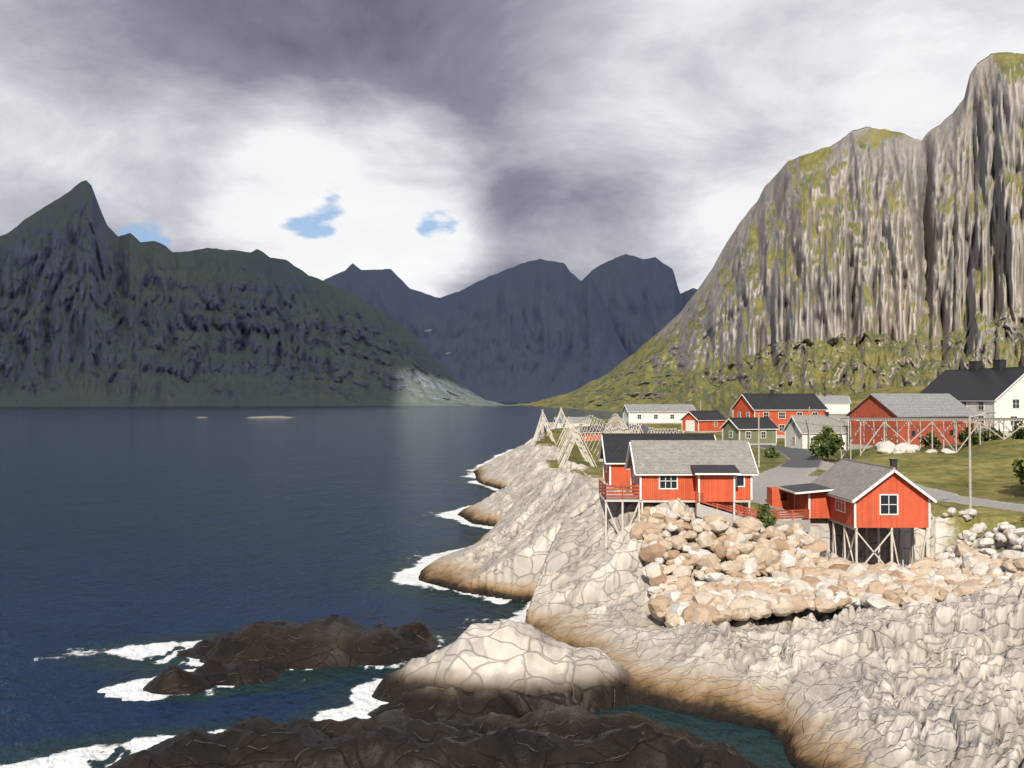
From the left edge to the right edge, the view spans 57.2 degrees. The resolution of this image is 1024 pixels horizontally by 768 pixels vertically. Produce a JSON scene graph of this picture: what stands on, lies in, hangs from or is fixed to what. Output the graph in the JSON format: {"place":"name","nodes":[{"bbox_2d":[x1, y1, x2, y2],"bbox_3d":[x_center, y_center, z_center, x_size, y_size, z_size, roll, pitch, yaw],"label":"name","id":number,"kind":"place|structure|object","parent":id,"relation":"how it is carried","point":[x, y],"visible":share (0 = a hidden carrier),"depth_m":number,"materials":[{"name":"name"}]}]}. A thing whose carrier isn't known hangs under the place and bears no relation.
{"place":"outdoors","nodes":[
{"label":"outdoors","id":0,"kind":"place"},
{"bbox_2d":[0,180,517,406],"bbox_3d":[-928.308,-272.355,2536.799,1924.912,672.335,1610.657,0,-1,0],"label":"mountain","id":1,"kind":"structure","parent":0,"point":[96,310],"depth_m":2376.50,"materials":[{"name":"grey stone"}]},
{"bbox_2d":[0,402,622,419],"bbox_3d":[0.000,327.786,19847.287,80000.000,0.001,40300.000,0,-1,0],"label":"shoreline","id":2,"kind":"structure","parent":0,"point":[521,412],"depth_m":1092.38,"materials":[{"name":"grey stone"}]},
{"bbox_2d":[196,416,294,417],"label":"skerry","id":3,"kind":"structure","parent":2,"relation":"in","point":[263,417],"depth_m":791.62,"materials":[{"name":"stone"}]},
{"bbox_2d":[0,420,793,767],"bbox_3d":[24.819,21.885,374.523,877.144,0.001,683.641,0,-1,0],"label":"sea","id":4,"kind":"structure","parent":0,"point":[136,556],"depth_m":93.44,"materials":[{"name":"blue liquid"}]},
{"bbox_2d":[323,259,628,401],"bbox_3d":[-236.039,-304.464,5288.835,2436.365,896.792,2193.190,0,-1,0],"label":"mountain","id":5,"kind":"structure","parent":0,"point":[536,330],"depth_m":5183.65,"materials":[{"name":"blue stone"}]},
{"bbox_2d":[0,0,1023,297],"label":"sky","id":6,"kind":"structure","parent":0,"point":[446,146],"materials":[{"name":"grey"}]},
{"bbox_2d":[91,385,1023,767],"bbox_3d":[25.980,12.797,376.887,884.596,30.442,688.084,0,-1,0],"label":"shore terrain","id":7,"kind":"structure","parent":0,"point":[921,685],"depth_m":49.85,"materials":[{"name":"beige stone"}]},
{"bbox_2d":[532,410,555,449],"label":"fish rack","id":8,"kind":"object","parent":7,"relation":"on","point":[544,422],"visible":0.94,"depth_m":198.88,"materials":[{"name":"brown wood"}]},
{"bbox_2d":[552,407,569,429],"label":"fish rack","id":9,"kind":"object","parent":7,"relation":"on","point":[555,423],"visible":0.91,"depth_m":235.50,"materials":[{"name":"brown wood"}]},
{"bbox_2d":[540,422,596,433],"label":"fish rack","id":10,"kind":"object","parent":7,"relation":"on","point":[550,423],"visible":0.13,"depth_m":278.75,"materials":[{"name":"grey wood"}]},
{"bbox_2d":[553,417,590,427],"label":"white shed","id":11,"kind":"structure","parent":7,"relation":"on","point":[559,424],"depth_m":258.79,"materials":[{"name":"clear wood"}]},
{"bbox_2d":[555,419,596,467],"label":"fish rack","id":12,"kind":"object","parent":7,"relation":"on","point":[575,434],"visible":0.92,"depth_m":128.40,"materials":[{"name":"brown wood"}]},
{"bbox_2d":[559,415,612,454],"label":"fish rack","id":13,"kind":"object","parent":7,"relation":"on","point":[590,416],"visible":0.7,"depth_m":178.01,"materials":[{"name":"brown wood"}]},
{"bbox_2d":[580,426,613,441],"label":"red shed","id":14,"kind":"structure","parent":7,"relation":"on","point":[593,432],"depth_m":203.43,"materials":[{"name":"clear wood"}]},
{"bbox_2d":[604,413,629,432],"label":"fish rack","id":15,"kind":"object","parent":7,"relation":"on","point":[610,421],"visible":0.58,"depth_m":181.27,"materials":[{"name":"brown wood"}]},
{"bbox_2d":[599,423,642,461],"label":"fish rack","id":16,"kind":"object","parent":7,"relation":"on","point":[627,429],"visible":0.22,"depth_m":113.83,"materials":[{"name":"brown wood"}]},
{"bbox_2d":[598,433,715,484],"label":"cabin","id":17,"kind":"object","parent":7,"relation":"on","point":[613,450],"visible":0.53,"depth_m":78.30,"materials":[{"name":"red wood"}]},
{"bbox_2d":[621,404,695,424],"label":"building","id":18,"kind":"structure","parent":7,"relation":"on","point":[651,413],"depth_m":224.40,"materials":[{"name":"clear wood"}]},
{"bbox_2d":[648,427,684,432],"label":"fish rack","id":19,"kind":"object","parent":7,"relation":"on","point":[668,430],"visible":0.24,"depth_m":133.87,"materials":[{"name":"brown wood"}]},
{"bbox_2d":[624,440,758,520],"bbox_3d":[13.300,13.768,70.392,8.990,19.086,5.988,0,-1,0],"label":"cabin","id":20,"kind":"object","parent":7,"relation":"on","point":[661,470],"visible":0.76,"depth_m":68.47,"materials":[{"name":"wood"}]},
{"bbox_2d":[599,465,740,547],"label":"cabin porch","id":21,"kind":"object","parent":20,"relation":"attached to","point":[714,483],"depth_m":66.63,"materials":[{"name":"red wood"}]},
{"bbox_2d":[680,410,726,432],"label":"red garage","id":22,"kind":"structure","parent":7,"relation":"on","point":[704,421],"depth_m":195.37,"materials":[{"name":"clear wood"}]},
{"bbox_2d":[720,417,779,445],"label":"green house","id":23,"kind":"structure","parent":7,"relation":"on","point":[744,428],"depth_m":151.52,"materials":[{"name":"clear wood"}]},
{"bbox_2d":[695,492,809,520],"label":"red fence","id":24,"kind":"object","parent":7,"relation":"on","point":[792,513],"visible":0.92,"depth_m":67.32,"materials":[{"name":"red wood"}]},
{"bbox_2d":[696,503,809,531],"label":"retaining wall","id":25,"kind":"structure","parent":7,"relation":"on","point":[702,511],"depth_m":66.72,"materials":[{"name":"concrete"}]},
{"bbox_2d":[758,413,759,466],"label":"pole","id":26,"kind":"object","parent":7,"relation":"on","point":[758,443],"visible":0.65,"depth_m":109.83,"materials":[{"name":"grey wood"}]},
{"bbox_2d":[757,503,776,527],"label":"bush","id":27,"kind":"object","parent":7,"relation":"on","point":[766,516],"visible":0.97,"depth_m":66.94,"materials":[{"name":"green plant"}]},
{"bbox_2d":[765,445,779,457],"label":"garden shrub","id":28,"kind":"object","parent":7,"relation":"on","point":[771,451],"visible":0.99,"depth_m":131.34,"materials":[{"name":"green plant"}]},
{"bbox_2d":[730,390,828,437],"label":"red house","id":29,"kind":"structure","parent":7,"relation":"on","point":[783,407],"depth_m":190.12,"materials":[{"name":"clear wood"}]},
{"bbox_2d":[767,483,832,517],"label":"cabin entrance","id":30,"kind":"object","parent":7,"relation":"on","point":[814,498],"visible":0.9,"depth_m":72.45,"materials":[{"name":"red wood"}]},
{"bbox_2d":[809,407,809,448],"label":"pole","id":31,"kind":"object","parent":7,"relation":"on","point":[809,427],"visible":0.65,"depth_m":149.82,"materials":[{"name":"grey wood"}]},
{"bbox_2d":[763,410,960,428],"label":"power lines","id":32,"kind":"object","parent":31,"relation":"attached to","point":[878,427],"visible":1,"depth_m":84.72,"materials":[{"name":"black metal"}]},
{"bbox_2d":[782,412,847,449],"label":"white house","id":33,"kind":"structure","parent":7,"relation":"on","point":[796,434],"depth_m":153.04,"materials":[{"name":"wood"}]},
{"bbox_2d":[629,502,1023,627],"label":"riprap boulders","id":34,"kind":"object","parent":7,"relation":"on","point":[809,575],"visible":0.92,"depth_m":61.73,"materials":[{"name":"stone"}]},
{"bbox_2d":[807,426,845,461],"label":"birch tree","id":35,"kind":"object","parent":7,"relation":"on","point":[829,440],"visible":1,"depth_m":124.22,"materials":[{"name":"green plant"}]},
{"bbox_2d":[817,393,850,413],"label":"house","id":36,"kind":"structure","parent":7,"relation":"on","point":[836,404],"depth_m":256.96,"materials":[{"name":"clear wood"}]},
{"bbox_2d":[848,406,848,448],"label":"flag pole","id":37,"kind":"object","parent":7,"relation":"on","point":[848,428],"visible":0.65,"depth_m":150.35,"materials":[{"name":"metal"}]},
{"bbox_2d":[811,458,936,566],"bbox_3d":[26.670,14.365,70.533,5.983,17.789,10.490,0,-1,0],"label":"cabin","id":38,"kind":"object","parent":7,"relation":"on","point":[865,495],"visible":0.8,"depth_m":65.90,"materials":[{"name":"wood"}]},
{"bbox_2d":[845,393,978,448],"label":"red barn","id":39,"kind":"structure","parent":7,"relation":"on","point":[895,405],"depth_m":145.55,"materials":[{"name":"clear wood"}]},
{"bbox_2d":[875,441,955,453],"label":"boulders","id":40,"kind":"object","parent":7,"relation":"on","point":[886,447],"visible":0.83,"depth_m":115.83,"materials":[{"name":"stone"}]},
{"bbox_2d":[836,418,1023,458],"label":"fish drying rack","id":41,"kind":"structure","parent":7,"relation":"on","point":[953,420],"depth_m":119.95,"materials":[{"name":"grey wood"}]},
{"bbox_2d":[918,431,941,446],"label":"garden shrub","id":42,"kind":"object","parent":7,"relation":"on","point":[928,439],"visible":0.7,"depth_m":127.18,"materials":[{"name":"green plant"}]},
{"bbox_2d":[954,423,981,444],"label":"garden shrub","id":43,"kind":"object","parent":7,"relation":"on","point":[963,436],"visible":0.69,"depth_m":122.75,"materials":[{"name":"green plant"}]},
{"bbox_2d":[920,367,1023,435],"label":"house","id":44,"kind":"structure","parent":7,"relation":"on","point":[1000,393],"depth_m":152.32,"materials":[{"name":"painted wood"},{"name":"slate"},{"name":"glass"}]},
{"bbox_2d":[968,359,1005,371],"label":"chimneys","id":45,"kind":"object","parent":44,"relation":"on","point":[998,365],"depth_m":157.04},
{"bbox_2d":[931,507,1023,569],"bbox_3d":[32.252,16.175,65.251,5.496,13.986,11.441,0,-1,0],"label":"boulders","id":46,"kind":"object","parent":7,"relation":"on","point":[1012,533],"depth_m":64.88,"materials":[{"name":"white stone"}]},
{"bbox_2d":[963,412,995,508],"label":"street lamp pole","id":47,"kind":"object","parent":7,"relation":"on","point":[970,490],"visible":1,"depth_m":70.64,"materials":[{"name":"grey wood"}]},
{"bbox_2d":[981,425,1005,440],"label":"garden shrub","id":48,"kind":"object","parent":7,"relation":"on","point":[985,436],"visible":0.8,"depth_m":123.71,"materials":[{"name":"green plant"}]},
{"bbox_2d":[1008,421,1023,438],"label":"garden shrub","id":49,"kind":"object","parent":7,"relation":"on","point":[1019,433],"visible":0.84,"depth_m":122.53,"materials":[{"name":"green plant"}]},
{"bbox_2d":[1010,453,1023,484],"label":"bush","id":50,"kind":"object","parent":7,"relation":"on","point":[1018,467],"visible":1,"depth_m":80.36,"materials":[{"name":"green plant"}]},
{"bbox_2d":[583,254,697,355],"bbox_3d":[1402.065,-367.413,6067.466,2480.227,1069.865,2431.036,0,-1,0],"label":"mountain","id":51,"kind":"structure","parent":0,"point":[645,300],"depth_m":6175.79,"materials":[{"name":"blue stone"}]},
{"bbox_2d":[512,52,1023,417],"bbox_3d":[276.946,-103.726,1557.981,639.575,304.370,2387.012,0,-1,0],"label":"mountain cliff","id":52,"kind":"structure","parent":0,"point":[866,258],"depth_m":757.81,"materials":[{"name":"grey stone"}]}
]}

